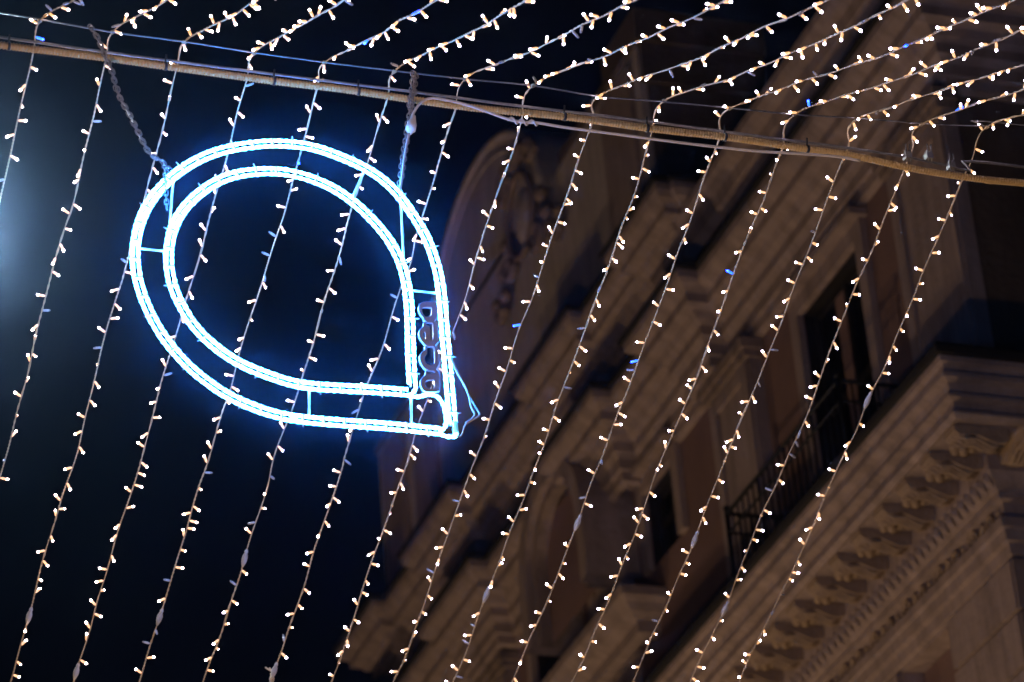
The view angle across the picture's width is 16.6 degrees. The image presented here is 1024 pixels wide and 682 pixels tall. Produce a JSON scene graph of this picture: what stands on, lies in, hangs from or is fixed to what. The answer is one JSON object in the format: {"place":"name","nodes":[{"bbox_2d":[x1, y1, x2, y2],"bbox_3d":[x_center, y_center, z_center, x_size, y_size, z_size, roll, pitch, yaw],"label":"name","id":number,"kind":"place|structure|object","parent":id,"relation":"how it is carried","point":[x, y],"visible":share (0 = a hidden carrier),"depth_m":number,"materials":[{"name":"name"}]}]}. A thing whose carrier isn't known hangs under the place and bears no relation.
{"place":"outdoors","nodes":[
{"label":"outdoors","id":0,"kind":"place"},
{"bbox_2d":[0,0,823,681],"label":"sky","id":1,"kind":"structure","parent":0,"point":[59,100],"materials":[{"name":"black"}]},
{"bbox_2d":[0,36,1023,171],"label":"support rope","id":2,"kind":"object","parent":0,"point":[964,162],"visible":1,"depth_m":14.06,"materials":[{"name":"metal"}]},
{"bbox_2d":[0,34,1023,186],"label":"conduit","id":3,"kind":"object","parent":2,"relation":"attached to","point":[358,91],"visible":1,"depth_m":14.03,"materials":[{"name":"plastic"}]},
{"bbox_2d":[87,24,172,209],"bbox_3d":[-1.459,-0.856,13.381,0.320,0.816,0.037,6,-31,-18],"label":"chain","id":4,"kind":"object","parent":3,"relation":"hanging from","point":[109,64],"visible":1,"depth_m":13.38,"materials":[{"name":"metal"}]},
{"bbox_2d":[397,70,418,186],"bbox_3d":[-0.408,-0.828,13.791,0.126,0.576,0.036,6,-31,-18],"label":"chain","id":5,"kind":"object","parent":3,"relation":"hanging from","point":[410,103],"visible":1,"depth_m":13.84,"materials":[{"name":"metal"}]},
{"bbox_2d":[127,136,480,438],"bbox_3d":[-0.801,-0.235,13.296,1.355,1.284,0.047,6,-31,-18],"label":"drop sign","id":6,"kind":"object","parent":5,"relation":"hanging from","point":[426,341],"visible":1,"depth_m":13.27,"materials":[{"name":"white plastic"}]},
{"bbox_2d":[399,97,859,191],"bbox_3d":[0.495,-0.686,14.042,2.019,0.463,0.042,6,-31,-18],"label":"power cord","id":7,"kind":"object","parent":3,"relation":"hanging from","point":[411,126],"visible":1,"depth_m":14.03,"materials":[{"name":"beige plastic"}]},
{"bbox_2d":[903,143,911,161],"bbox_3d":[1.647,-0.780,14.604,0.031,0.085,0.032,6,-31,-18],"label":"wire clamp","id":8,"kind":"object","parent":2,"relation":"attached to","point":[907,156],"visible":1,"depth_m":14.59,"materials":[{"name":"metal"}]},
{"bbox_2d":[924,144,933,161],"bbox_3d":[1.741,-0.782,14.642,0.031,0.085,0.032,6,-31,-18],"label":"wire clamp","id":9,"kind":"object","parent":2,"relation":"attached to","point":[928,156],"visible":1,"depth_m":14.63,"materials":[{"name":"metal"}]},
{"bbox_2d":[946,153,955,171],"bbox_3d":[1.836,-0.743,14.656,0.031,0.085,0.032,6,-31,-18],"label":"wire clamp","id":10,"kind":"object","parent":2,"relation":"attached to","point":[951,166],"visible":1,"depth_m":14.64,"materials":[{"name":"metal"}]},
{"bbox_2d":[0,12,1023,126],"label":"span wire","id":11,"kind":"object","parent":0,"point":[981,125],"visible":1,"depth_m":14.16,"materials":[{"name":"metal"}]},
{"bbox_2d":[0,0,83,201],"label":"light string","id":12,"kind":"object","parent":11,"relation":"hanging from","point":[39,21],"visible":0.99,"depth_m":13.70,"materials":[{"name":"beige plastic"}]},
{"bbox_2d":[0,0,175,479],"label":"light string","id":13,"kind":"object","parent":11,"relation":"hanging from","point":[79,172],"visible":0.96,"depth_m":14.13,"materials":[{"name":"beige plastic"}]},
{"bbox_2d":[10,0,259,681],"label":"light string","id":14,"kind":"object","parent":11,"relation":"hanging from","point":[255,6],"visible":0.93,"depth_m":14.51,"materials":[{"name":"beige plastic"}]},
{"bbox_2d":[73,0,352,681],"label":"light string","id":15,"kind":"object","parent":11,"relation":"hanging from","point":[76,669],"visible":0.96,"depth_m":14.48,"materials":[{"name":"beige plastic"}]},
{"bbox_2d":[135,0,447,681],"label":"light string","id":16,"kind":"object","parent":11,"relation":"hanging from","point":[160,614],"visible":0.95,"depth_m":14.56,"materials":[{"name":"beige plastic"}]},
{"bbox_2d":[202,0,533,681],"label":"light string","id":17,"kind":"object","parent":11,"relation":"hanging from","point":[245,554],"visible":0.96,"depth_m":14.56,"materials":[{"name":"beige plastic"}]},
{"bbox_2d":[265,0,636,681],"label":"light string","id":18,"kind":"object","parent":11,"relation":"hanging from","point":[415,240],"visible":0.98,"depth_m":14.58,"materials":[{"name":"beige plastic"}]},
{"bbox_2d":[329,0,731,681],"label":"light string","id":19,"kind":"object","parent":11,"relation":"hanging from","point":[609,52],"visible":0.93,"depth_m":14.56,"materials":[{"name":"beige plastic"}]},
{"bbox_2d":[390,0,828,681],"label":"light string","id":20,"kind":"object","parent":11,"relation":"hanging from","point":[648,76],"visible":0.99,"depth_m":14.65,"materials":[{"name":"beige plastic"}]},
{"bbox_2d":[445,0,919,681],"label":"light string","id":21,"kind":"object","parent":11,"relation":"hanging from","point":[699,88],"visible":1,"depth_m":14.76,"materials":[{"name":"beige plastic"}]},
{"bbox_2d":[512,0,1014,681],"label":"light string","id":22,"kind":"object","parent":11,"relation":"hanging from","point":[578,520],"visible":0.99,"depth_m":14.75,"materials":[{"name":"beige plastic"}]},
{"bbox_2d":[571,26,1023,681],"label":"light string","id":23,"kind":"object","parent":11,"relation":"hanging from","point":[971,52],"visible":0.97,"depth_m":14.93,"materials":[{"name":"beige plastic"}]},
{"bbox_2d":[632,65,1023,681],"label":"light string","id":24,"kind":"object","parent":11,"relation":"hanging from","point":[695,536],"visible":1,"depth_m":15.27,"materials":[{"name":"beige plastic"}]},
{"bbox_2d":[690,86,1023,681],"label":"light string","id":25,"kind":"object","parent":11,"relation":"hanging from","point":[725,606],"visible":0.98,"depth_m":15.46,"materials":[{"name":"beige plastic"}]},
{"bbox_2d":[738,110,1023,681],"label":"light string","id":26,"kind":"object","parent":11,"relation":"hanging from","point":[868,397],"visible":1,"depth_m":15.68,"materials":[{"name":"beige plastic"}]},
{"bbox_2d":[332,0,1023,681],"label":"palazzo","id":27,"kind":"structure","parent":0,"point":[910,560],"depth_m":27.10,"materials":[{"name":"beige stone"}]},
{"bbox_2d":[511,616,560,681],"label":"window","id":28,"kind":"structure","parent":27,"relation":"in","point":[545,664],"depth_m":31.41,"materials":[{"name":"glass"}]},
{"bbox_2d":[611,649,643,681],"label":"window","id":29,"kind":"structure","parent":27,"relation":"in","point":[627,673],"depth_m":28.98,"materials":[{"name":"glass"}]},
{"bbox_2d":[624,427,688,576],"bbox_3d":[1.241,1.346,28.819,0.291,0.880,1.020,6,-31,-18],"label":"window","id":30,"kind":"structure","parent":27,"relation":"in","point":[668,512],"depth_m":28.96,"materials":[{"name":"glass"}]},
{"bbox_2d":[772,205,889,485],"bbox_3d":[2.428,0.320,25.582,0.291,2.170,1.440,6,-31,-18],"label":"window","id":31,"kind":"structure","parent":27,"relation":"in","point":[848,233],"depth_m":25.95,"materials":[{"name":"glass"}]}
]}

